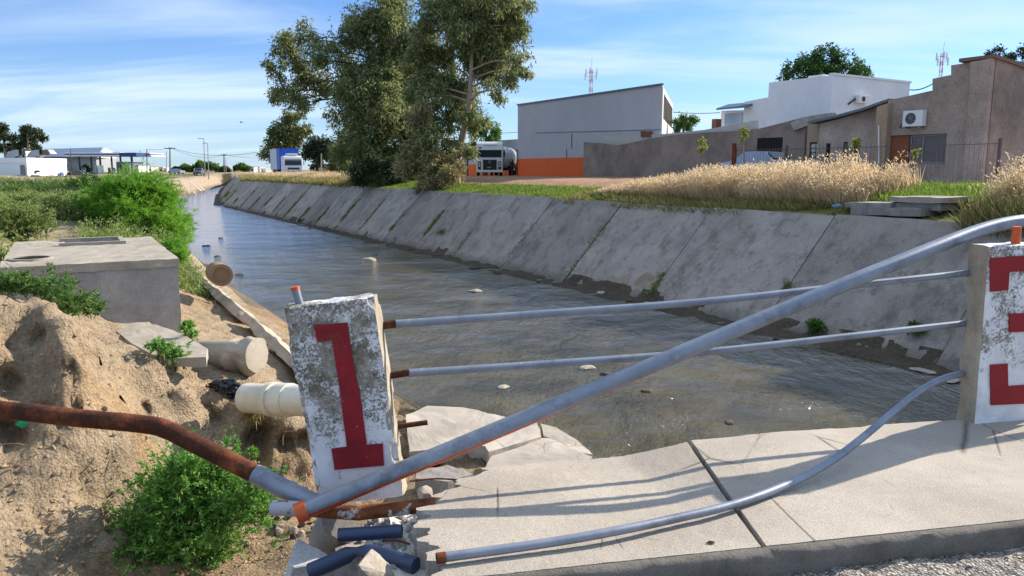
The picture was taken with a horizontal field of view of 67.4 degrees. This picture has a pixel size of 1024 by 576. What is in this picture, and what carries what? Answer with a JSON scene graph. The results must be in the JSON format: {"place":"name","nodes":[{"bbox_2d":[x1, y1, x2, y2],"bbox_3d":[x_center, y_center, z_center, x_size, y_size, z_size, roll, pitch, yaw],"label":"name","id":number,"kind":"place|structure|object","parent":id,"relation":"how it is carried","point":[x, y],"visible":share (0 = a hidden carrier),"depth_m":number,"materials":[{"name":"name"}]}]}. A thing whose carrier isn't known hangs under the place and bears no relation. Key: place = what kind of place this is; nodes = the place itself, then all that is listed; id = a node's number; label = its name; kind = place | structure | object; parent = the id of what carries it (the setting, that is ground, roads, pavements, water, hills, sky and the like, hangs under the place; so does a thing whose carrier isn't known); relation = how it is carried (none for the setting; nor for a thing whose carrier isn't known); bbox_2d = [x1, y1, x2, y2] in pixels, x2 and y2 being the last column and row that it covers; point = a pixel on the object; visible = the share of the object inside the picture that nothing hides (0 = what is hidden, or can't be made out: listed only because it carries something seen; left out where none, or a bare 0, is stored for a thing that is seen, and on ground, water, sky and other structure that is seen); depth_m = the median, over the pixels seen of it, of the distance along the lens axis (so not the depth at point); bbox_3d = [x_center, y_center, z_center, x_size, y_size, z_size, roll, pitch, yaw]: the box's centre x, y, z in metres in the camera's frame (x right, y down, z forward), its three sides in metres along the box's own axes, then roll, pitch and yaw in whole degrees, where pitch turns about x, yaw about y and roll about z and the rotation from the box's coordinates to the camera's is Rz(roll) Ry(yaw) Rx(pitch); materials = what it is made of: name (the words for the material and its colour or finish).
{"place":"outdoors","nodes":[
{"label":"outdoors","id":0,"kind":"place"},
{"bbox_2d":[254,170,349,178],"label":"dry grass","id":1,"kind":"structure","parent":0,"point":[324,174],"depth_m":81.62,"materials":[{"name":"plant"}]},
{"bbox_2d":[0,170,1003,575],"bbox_3d":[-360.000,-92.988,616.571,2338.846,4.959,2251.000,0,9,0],"label":"ground","id":2,"kind":"structure","parent":0,"point":[84,362],"depth_m":9.35,"materials":[{"name":"soil"}]},
{"bbox_2d":[0,121,23,157],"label":"eucalyptus tree","id":3,"kind":"object","parent":2,"relation":"on","point":[10,145],"visible":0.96,"depth_m":228.84,"materials":[{"name":"green plant"}]},
{"bbox_2d":[0,177,56,197],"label":"bank shrub","id":4,"kind":"object","parent":2,"relation":"on","point":[16,186],"visible":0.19,"depth_m":35.83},
{"bbox_2d":[0,193,57,241],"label":"bank shrub","id":5,"kind":"object","parent":2,"relation":"on","point":[27,222],"visible":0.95,"depth_m":20.93,"materials":[{"name":"green plant"}]},
{"bbox_2d":[0,158,66,175],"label":"white shop","id":6,"kind":"structure","parent":2,"relation":"on","point":[33,166],"depth_m":158.41},
{"bbox_2d":[6,150,28,157],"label":"roof duct","id":7,"kind":"object","parent":6,"relation":"on","point":[14,153],"visible":0.87,"depth_m":160.65,"materials":[{"name":"metal"}]},
{"bbox_2d":[27,150,48,157],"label":"roof duct","id":8,"kind":"object","parent":6,"relation":"on","point":[37,153],"visible":0.93,"depth_m":160.68,"materials":[{"name":"metal"}]},
{"bbox_2d":[17,122,49,150],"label":"eucalyptus tree","id":9,"kind":"object","parent":2,"relation":"on","point":[30,136],"visible":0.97,"depth_m":224.92,"materials":[{"name":"green plant"}]},
{"bbox_2d":[4,187,85,220],"bbox_3d":[-16.016,-2.894,26.882,3.282,1.328,1.976,1,9,9],"label":"bank shrub","id":10,"kind":"object","parent":2,"relation":"on","point":[62,210],"visible":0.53,"depth_m":26.33,"materials":[{"name":"green plant"}]},
{"bbox_2d":[3,171,100,192],"bbox_3d":[-23.316,-4.702,39.776,6.469,2.826,2.953,4,9,22],"label":"dark bush","id":11,"kind":"object","parent":2,"relation":"on","point":[75,184],"visible":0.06,"depth_m":38.56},
{"bbox_2d":[0,174,104,195],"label":"rushes","id":12,"kind":"object","parent":2,"relation":"on","point":[38,181],"visible":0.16,"depth_m":68.89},
{"bbox_2d":[0,260,108,318],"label":"bush","id":13,"kind":"object","parent":2,"relation":"on","point":[27,284],"visible":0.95,"depth_m":10.40,"materials":[{"name":"plant"}]},
{"bbox_2d":[42,147,116,172],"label":"station shop","id":14,"kind":"structure","parent":2,"relation":"on","point":[60,154],"depth_m":238.58},
{"bbox_2d":[0,236,181,332],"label":"concrete chamber","id":15,"kind":"object","parent":2,"relation":"on","point":[137,277],"visible":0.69,"depth_m":13.69,"materials":[{"name":"concrete"}]},
{"bbox_2d":[0,185,211,298],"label":"weeds","id":16,"kind":"object","parent":2,"relation":"on","point":[160,238],"visible":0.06,"depth_m":23.82,"materials":[{"name":"green plant"}]},
{"bbox_2d":[65,152,164,172],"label":"gas station","id":17,"kind":"object","parent":2,"relation":"on","point":[100,154],"visible":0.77,"depth_m":212.13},
{"bbox_2d":[63,151,200,247],"bbox_3d":[-13.728,-2.947,27.199,5.403,3.889,4.273,0,9,0],"label":"feathery bush","id":18,"kind":"object","parent":2,"relation":"on","point":[149,197],"visible":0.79,"depth_m":26.72,"materials":[{"name":"green plant"}]},
{"bbox_2d":[0,366,307,489],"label":"hanging roots","id":19,"kind":"object","parent":2,"relation":"hanging from","point":[147,410],"visible":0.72,"depth_m":8.98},
{"bbox_2d":[0,302,315,575],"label":"dirt crumbs","id":20,"kind":"object","parent":2,"relation":"on","point":[50,509],"visible":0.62,"depth_m":8.25,"materials":[{"name":"soil"}]},
{"bbox_2d":[117,322,207,366],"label":"flat slab","id":21,"kind":"structure","parent":2,"relation":"on","point":[138,335],"depth_m":12.06,"materials":[{"name":"concrete"}]},
{"bbox_2d":[143,334,198,373],"bbox_3d":[-4.894,0.943,10.992,0.623,0.721,0.869,0,9,0],"label":"bush","id":22,"kind":"object","parent":2,"relation":"on","point":[163,348],"visible":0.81,"depth_m":10.89,"materials":[{"name":"green plant"}]},
{"bbox_2d":[158,232,190,264],"bbox_3d":[-9.837,-0.828,22.276,1.131,1.688,2.209,-4,10,-22],"label":"bank shrub","id":23,"kind":"object","parent":2,"relation":"on","point":[175,247],"visible":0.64,"depth_m":21.85,"materials":[{"name":"green plant"}]},
{"bbox_2d":[177,318,200,339],"bbox_3d":[-5.208,0.823,12.390,0.359,0.711,0.617,0,9,0],"label":"bush","id":24,"kind":"object","parent":2,"relation":"on","point":[186,327],"visible":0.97,"depth_m":12.25,"materials":[{"name":"green plant"}]},
{"bbox_2d":[80,423,300,575],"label":"gully bush","id":25,"kind":"object","parent":2,"relation":"on","point":[202,493],"visible":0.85,"depth_m":8.29,"materials":[{"name":"green plant"}]},
{"bbox_2d":[191,160,219,171],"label":"roadside bush","id":26,"kind":"object","parent":2,"relation":"on","point":[212,165],"visible":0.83,"depth_m":295.41,"materials":[{"name":"green plant"}]},
{"bbox_2d":[205,262,232,285],"bbox_3d":[-7.600,-0.372,19.914,0.560,0.627,1.230,-4,10,-26],"label":"outfall pipe","id":27,"kind":"object","parent":2,"relation":"on","point":[218,273],"visible":1,"depth_m":19.42,"materials":[{"name":"brown concrete"}]},
{"bbox_2d":[207,378,240,393],"bbox_3d":[-4.313,1.464,11.481,0.504,0.222,0.266,0,9,0],"label":"plastic bag","id":28,"kind":"object","parent":2,"relation":"on","point":[229,385],"visible":0.98,"depth_m":11.42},
{"bbox_2d":[193,272,262,324],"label":"lining slab","id":29,"kind":"structure","parent":2,"relation":"on","point":[232,307],"depth_m":19.87,"materials":[{"name":"concrete"}]},
{"bbox_2d":[195,336,267,375],"bbox_3d":[-4.761,1.096,12.582,1.568,0.714,0.651,4,9,22],"label":"concrete pipe","id":30,"kind":"object","parent":2,"relation":"on","point":[247,356],"visible":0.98,"depth_m":12.24,"materials":[{"name":"concrete"}]},
{"bbox_2d":[233,162,251,171],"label":"roadside bush","id":31,"kind":"object","parent":2,"relation":"on","point":[242,167],"visible":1,"depth_m":294.43,"materials":[{"name":"green plant"}]},
{"bbox_2d":[237,410,269,431],"bbox_3d":[-3.763,1.755,11.361,0.625,0.683,0.835,0,9,0],"label":"dry tuft","id":32,"kind":"object","parent":2,"relation":"on","point":[252,417],"visible":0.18,"depth_m":11.15,"materials":[{"name":"brown plant"}]},
{"bbox_2d":[246,445,261,459],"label":"bush","id":33,"kind":"object","parent":2,"relation":"on","point":[254,450],"visible":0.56,"depth_m":10.82,"materials":[{"name":"green plant"}]},
{"bbox_2d":[240,312,292,368],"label":"lining slab","id":34,"kind":"structure","parent":2,"relation":"on","point":[278,346],"depth_m":15.89,"materials":[{"name":"concrete"}]},
{"bbox_2d":[235,382,303,416],"bbox_3d":[-3.115,1.558,10.690,1.730,0.633,0.490,5,10,30],"label":"plastic pipe","id":35,"kind":"object","parent":2,"relation":"on","point":[273,399],"visible":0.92,"depth_m":10.62,"materials":[{"name":"plastic"}]},
{"bbox_2d":[256,105,313,163],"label":"eucalyptus tree","id":36,"kind":"object","parent":2,"relation":"on","point":[287,133],"visible":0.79,"depth_m":124.31,"materials":[{"name":"green plant"}]},
{"bbox_2d":[270,148,303,172],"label":"box truck","id":37,"kind":"object","parent":2,"relation":"on","point":[285,159],"visible":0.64,"depth_m":107.71,"materials":[{"name":"blue metal"}]},
{"bbox_2d":[238,172,353,187],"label":"half dry grass","id":38,"kind":"structure","parent":2,"relation":"on","point":[328,181],"depth_m":75.50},
{"bbox_2d":[298,134,335,172],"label":"broadleaf tree","id":39,"kind":"object","parent":2,"relation":"on","point":[313,144],"visible":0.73,"depth_m":118.69,"materials":[{"name":"green plant"}]},
{"bbox_2d":[259,0,428,185],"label":"eucalyptus tree","id":40,"kind":"object","parent":2,"relation":"on","point":[377,113],"visible":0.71,"depth_m":59.69,"materials":[{"name":"green plant"}]},
{"bbox_2d":[334,541,364,575],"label":"bridge abutment","id":41,"kind":"object","parent":2,"relation":"on","point":[350,569],"visible":0.06,"depth_m":3.55,"materials":[{"name":"grey concrete"}]},
{"bbox_2d":[285,538,334,575],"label":"concrete block","id":42,"kind":"object","parent":41,"relation":"on","point":[303,554],"depth_m":3.53,"materials":[{"name":"concrete"}]},
{"bbox_2d":[308,502,360,554],"bbox_3d":[-0.982,1.397,4.149,0.288,0.788,0.865,-3,9,-18],"label":"post footing","id":43,"kind":"object","parent":41,"relation":"on","point":[323,536],"visible":0.27,"depth_m":3.76,"materials":[{"name":"grey concrete"}]},
{"bbox_2d":[285,286,427,501],"bbox_3d":[-0.727,0.489,3.703,0.574,1.069,0.174,-7,10,2],"label":"railing post","id":44,"kind":"object","parent":43,"relation":"on","point":[344,375],"visible":0.91,"depth_m":3.63,"materials":[{"name":"white paint"}]},
{"bbox_2d":[395,270,970,327],"bbox_3d":[1.106,0.038,4.156,3.463,0.170,0.051,-2,9,-15],"label":"rail pipe","id":45,"kind":"object","parent":44,"relation":"attached to","point":[400,323],"visible":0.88,"depth_m":4.04,"materials":[{"name":"metal"}]},
{"bbox_2d":[408,320,966,376],"bbox_3d":[1.145,0.314,4.210,3.436,0.124,0.076,-2,9,-15],"label":"rail pipe","id":46,"kind":"object","parent":44,"relation":"attached to","point":[417,372],"visible":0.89,"depth_m":4.11,"materials":[{"name":"metal"}]},
{"bbox_2d":[364,514,425,575],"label":"rubble","id":47,"kind":"object","parent":41,"relation":"on","point":[398,571],"visible":0.13,"depth_m":3.50,"materials":[{"name":"concrete"}]},
{"bbox_2d":[269,497,434,520],"bbox_3d":[-0.737,1.028,3.574,0.762,0.096,0.101,-1,9,-4],"label":"crossbar pipe","id":48,"kind":"object","parent":47,"relation":"on","point":[350,512],"visible":0.65,"depth_m":3.54,"materials":[{"name":"metal"}]},
{"bbox_2d":[0,401,319,500],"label":"handrail pipe","id":49,"kind":"object","parent":48,"relation":"attached to","point":[268,481],"visible":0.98,"depth_m":3.72,"materials":[{"name":"metal"}]},
{"bbox_2d":[306,544,419,575],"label":"conduit pipe","id":50,"kind":"object","parent":47,"relation":"on","point":[344,556],"visible":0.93,"depth_m":3.31,"materials":[{"name":"blue plastic"}]},
{"bbox_2d":[337,524,402,541],"bbox_3d":[-0.630,1.090,3.415,0.286,0.081,0.065,0,9,0],"label":"conduit pipe","id":51,"kind":"object","parent":47,"relation":"on","point":[364,533],"visible":1,"depth_m":3.39,"materials":[{"name":"blue plastic"}]},
{"bbox_2d":[357,549,394,575],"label":"concrete block","id":52,"kind":"object","parent":47,"relation":"on","point":[373,562],"depth_m":3.09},
{"bbox_2d":[344,147,411,189],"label":"sucker shrub","id":53,"kind":"object","parent":2,"relation":"on","point":[373,166],"visible":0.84,"depth_m":56.90,"materials":[{"name":"green plant"}]},
{"bbox_2d":[387,96,468,194],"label":"sucker shrub","id":54,"kind":"object","parent":2,"relation":"on","point":[443,177],"visible":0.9,"depth_m":48.39,"materials":[{"name":"green plant"}]},
{"bbox_2d":[415,465,473,493],"bbox_3d":[-0.952,2.631,10.475,0.783,0.228,0.551,-4,10,-26],"label":"apron slab","id":55,"kind":"object","parent":2,"relation":"on","point":[440,486],"depth_m":10.36,"materials":[{"name":"grey concrete"}]},
{"bbox_2d":[396,0,541,183],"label":"eucalyptus tree","id":56,"kind":"object","parent":2,"relation":"on","point":[482,46],"visible":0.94,"depth_m":50.04,"materials":[{"name":"green plant"}]},
{"bbox_2d":[406,406,540,463],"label":"apron slab","id":57,"kind":"structure","parent":2,"relation":"on","point":[445,424],"depth_m":12.45,"materials":[{"name":"concrete"}]},
{"bbox_2d":[466,112,501,175],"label":"broadleaf tree","id":58,"kind":"object","parent":2,"relation":"on","point":[493,136],"visible":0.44,"depth_m":89.85,"materials":[{"name":"green plant"}]},
{"bbox_2d":[464,139,517,174],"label":"yard wall","id":59,"kind":"structure","parent":2,"relation":"on","point":[513,143],"depth_m":92.47,"materials":[{"name":"orange paint"}]},
{"bbox_2d":[476,141,516,175],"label":"tanker truck","id":60,"kind":"object","parent":2,"relation":"on","point":[496,157],"visible":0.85,"depth_m":78.94,"materials":[{"name":"white metal"}]},
{"bbox_2d":[343,180,667,207],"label":"lawn grass","id":61,"kind":"structure","parent":2,"relation":"on","point":[528,189],"depth_m":42.11,"materials":[{"name":"plant"}]},
{"bbox_2d":[486,438,591,467],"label":"apron slab","id":62,"kind":"structure","parent":2,"relation":"on","point":[541,450],"depth_m":11.52,"materials":[{"name":"concrete"}]},
{"bbox_2d":[541,424,592,456],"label":"apron slab","id":63,"kind":"structure","parent":2,"relation":"on","point":[552,432],"depth_m":12.37,"materials":[{"name":"concrete"}]},
{"bbox_2d":[517,83,672,176],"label":"warehouse","id":64,"kind":"structure","parent":2,"relation":"on","point":[554,135],"depth_m":62.51,"materials":[{"name":"grey paint"}]},
{"bbox_2d":[220,175,1023,371],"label":"canal lining","id":65,"kind":"object","parent":2,"relation":"on","point":[743,251],"visible":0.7,"depth_m":26.49,"materials":[{"name":"concrete"}]},
{"bbox_2d":[219,183,794,298],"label":"weeds","id":66,"kind":"object","parent":65,"relation":"on","point":[785,286],"visible":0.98,"depth_m":48.22,"materials":[{"name":"green plant"}]},
{"bbox_2d":[805,318,827,334],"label":"weed tuft","id":67,"kind":"object","parent":65,"relation":"on","point":[815,324],"visible":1,"depth_m":20.43,"materials":[{"name":"green plant"}]},
{"bbox_2d":[906,319,931,337],"bbox_3d":[9.703,0.999,18.464,0.623,0.552,0.604,0,9,0],"label":"weed tuft","id":68,"kind":"object","parent":65,"relation":"on","point":[913,323],"visible":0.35,"depth_m":18.41,"materials":[{"name":"green plant"}]},
{"bbox_2d":[583,129,755,176],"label":"boundary wall","id":69,"kind":"structure","parent":2,"relation":"on","point":[676,154],"depth_m":51.85,"materials":[{"name":"concrete"}]},
{"bbox_2d":[595,120,758,144],"bbox_3d":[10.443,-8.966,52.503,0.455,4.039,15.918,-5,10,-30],"label":"shed","id":70,"kind":"structure","parent":2,"relation":"on","point":[627,139],"depth_m":53.31,"materials":[{"name":"metal"}]},
{"bbox_2d":[668,111,700,132],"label":"broadleaf tree","id":71,"kind":"object","parent":2,"relation":"on","point":[685,123],"visible":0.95,"depth_m":60.62,"materials":[{"name":"green plant"}]},
{"bbox_2d":[696,136,708,170],"bbox_3d":[9.562,-6.490,38.719,0.627,2.311,0.554,4,10,26],"label":"sapling","id":72,"kind":"object","parent":2,"relation":"on","point":[702,147],"visible":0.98,"depth_m":38.60,"materials":[{"name":"green plant"}]},
{"bbox_2d":[737,125,749,165],"bbox_3d":[10.726,-6.226,35.713,0.605,2.673,0.520,2,9,14],"label":"sapling","id":73,"kind":"object","parent":2,"relation":"on","point":[745,135],"visible":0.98,"depth_m":35.58,"materials":[{"name":"green plant"}]},
{"bbox_2d":[720,151,803,170],"bbox_3d":[12.950,-6.387,40.065,1.754,1.450,4.110,-5,10,-30],"label":"parked car","id":74,"kind":"object","parent":2,"relation":"on","point":[755,155],"visible":0.23,"depth_m":39.16,"materials":[{"name":"silver metal"}]},
{"bbox_2d":[555,187,1021,234],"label":"half dry grass","id":75,"kind":"structure","parent":2,"relation":"on","point":[656,200],"depth_m":28.25,"materials":[{"name":"plant"}]},
{"bbox_2d":[593,149,1023,206],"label":"dry grass heads","id":76,"kind":"object","parent":2,"relation":"on","point":[694,173],"visible":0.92,"depth_m":26.33,"materials":[{"name":"plant"}]},
{"bbox_2d":[716,73,911,128],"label":"white house","id":77,"kind":"structure","parent":2,"relation":"on","point":[836,93],"depth_m":49.84,"materials":[{"name":"paint"}]},
{"bbox_2d":[724,112,742,125],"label":"window","id":78,"kind":"structure","parent":77,"relation":"in","point":[732,118],"depth_m":55.57,"materials":[{"name":"grey glass"}]},
{"bbox_2d":[848,95,870,104],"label":"air conditioner","id":79,"kind":"object","parent":77,"relation":"attached to","point":[864,99],"visible":1,"depth_m":48.59,"materials":[{"name":"white metal"}]},
{"bbox_2d":[611,160,1023,213],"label":"dry grass","id":80,"kind":"structure","parent":2,"relation":"on","point":[724,190],"depth_m":26.04,"materials":[{"name":"plant"}]},
{"bbox_2d":[753,98,892,176],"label":"brown house","id":81,"kind":"structure","parent":2,"relation":"on","point":[832,130],"depth_m":39.33,"materials":[{"name":"paint"}]},
{"bbox_2d":[775,42,873,81],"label":"broadleaf tree","id":82,"kind":"object","parent":2,"relation":"on","point":[816,63],"visible":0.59,"depth_m":66.95,"materials":[{"name":"green plant"}]},
{"bbox_2d":[848,137,862,160],"bbox_3d":[14.229,-5.266,31.865,0.488,1.950,0.559,8,12,41],"label":"sapling","id":83,"kind":"object","parent":2,"relation":"on","point":[856,142],"visible":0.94,"depth_m":31.71,"materials":[{"name":"green plant"}]},
{"bbox_2d":[736,138,1001,183],"bbox_3d":[14.504,-5.337,33.456,0.100,1.900,12.880,-5,10,-30],"label":"iron fence","id":84,"kind":"object","parent":2,"relation":"on","point":[916,145],"visible":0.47,"depth_m":30.58,"materials":[{"name":"metal"}]},
{"bbox_2d":[851,207,943,216],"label":"stone slab","id":85,"kind":"structure","parent":2,"relation":"on","point":[913,212],"depth_m":21.73,"materials":[{"name":"grey concrete"}]},
{"bbox_2d":[844,201,894,207],"bbox_3d":[11.013,-2.491,23.009,1.228,0.225,1.529,-5,10,-30],"label":"stone slab","id":86,"kind":"object","parent":85,"relation":"on","point":[877,204],"depth_m":22.72,"materials":[{"name":"grey concrete"}]},
{"bbox_2d":[891,202,960,210],"bbox_3d":[11.837,-2.349,22.005,1.229,0.243,1.645,-5,10,-30],"label":"stone slab","id":87,"kind":"object","parent":85,"relation":"on","point":[941,206],"depth_m":21.35,"materials":[{"name":"grey concrete"}]},
{"bbox_2d":[890,196,973,202],"bbox_3d":[11.950,-2.524,21.881,1.525,0.204,1.590,-5,10,-29],"label":"stone slab","id":88,"kind":"object","parent":87,"relation":"on","point":[928,199],"depth_m":21.37,"materials":[{"name":"concrete"}]},
{"bbox_2d":[866,179,1005,209],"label":"lawn grass","id":89,"kind":"structure","parent":2,"relation":"on","point":[925,188],"depth_m":23.49,"materials":[{"name":"plant"}]},
{"bbox_2d":[873,54,1023,182],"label":"brown house","id":90,"kind":"structure","parent":2,"relation":"on","point":[977,100],"depth_m":32.86,"materials":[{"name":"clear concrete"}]},
{"bbox_2d":[899,110,926,128],"bbox_3d":[17.897,-7.558,34.450,0.400,0.766,1.272,-5,10,-30],"label":"air conditioner","id":91,"kind":"object","parent":90,"relation":"attached to","point":[913,118],"visible":1,"depth_m":34.14,"materials":[{"name":"white metal"}]},
{"bbox_2d":[909,134,946,163],"bbox_3d":[18.529,-6.181,34.183,0.060,1.264,1.700,-5,10,-30],"label":"window","id":92,"kind":"structure","parent":90,"relation":"in","point":[935,139],"depth_m":34.12,"materials":[{"name":"grey glass"}]},
{"bbox_2d":[930,178,1023,237],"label":"half dry grass","id":93,"kind":"structure","parent":2,"relation":"on","point":[982,211],"depth_m":19.13,"materials":[{"name":"plant"}]},
{"bbox_2d":[983,42,1023,62],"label":"broadleaf tree","id":94,"kind":"object","parent":2,"relation":"on","point":[1012,56],"visible":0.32,"depth_m":72.05,"materials":[{"name":"green plant"}]},
{"bbox_2d":[0,0,1023,169],"label":"sky","id":95,"kind":"structure","parent":0,"point":[126,76],"materials":[{"name":"blue"}]},
{"bbox_2d":[177,186,959,467],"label":"water","id":96,"kind":"structure","parent":0,"point":[790,388],"depth_m":18.85,"materials":[{"name":"liquid"}]},
{"bbox_2d":[782,546,1023,575],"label":"road","id":97,"kind":"structure","parent":0,"point":[1008,562],"depth_m":3.11,"materials":[{"name":"gravel"}]},
{"bbox_2d":[492,520,1023,575],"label":"kerb","id":98,"kind":"structure","parent":97,"relation":"on","point":[809,557],"depth_m":3.10,"materials":[{"name":"concrete"}]},
{"bbox_2d":[935,42,948,76],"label":"radio mast","id":99,"kind":"object","parent":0,"point":[943,56],"visible":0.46,"depth_m":222.62,"materials":[{"name":"white metal"}]},
{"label":"bridge deck","id":100,"kind":"object","parent":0,"visible":0},
{"bbox_2d":[417,485,432,498],"bbox_3d":[-0.457,1.092,4.063,0.080,0.078,0.076,9,22,-24],"label":"stone","id":101,"kind":"object","parent":100,"relation":"on","point":[425,491],"visible":0.71,"depth_m":4.04,"materials":[{"name":"stone"}]},
{"bbox_2d":[414,442,760,575],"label":"sidewalk","id":102,"kind":"structure","parent":100,"relation":"on","point":[491,506],"depth_m":3.46,"materials":[{"name":"concrete"}]},
{"bbox_2d":[691,419,1023,546],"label":"sidewalk","id":103,"kind":"structure","parent":100,"relation":"on","point":[884,479],"depth_m":3.78,"materials":[{"name":"concrete"}]},
{"bbox_2d":[957,226,1023,423],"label":"railing post","id":104,"kind":"object","parent":103,"relation":"on","point":[991,364],"visible":0.9,"depth_m":4.53,"materials":[{"name":"white paint"}]},
{"bbox_2d":[293,214,1023,523],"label":"handrail pipe","id":105,"kind":"object","parent":104,"relation":"attached to","point":[307,510],"visible":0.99,"depth_m":3.87,"materials":[{"name":"metal"}]},
{"bbox_2d":[435,370,965,563],"bbox_3d":[1.313,0.789,3.720,3.590,0.297,0.263,-5,10,-30],"label":"rail pipe","id":106,"kind":"object","parent":104,"relation":"attached to","point":[555,541],"visible":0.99,"depth_m":3.30,"materials":[{"name":"metal"}]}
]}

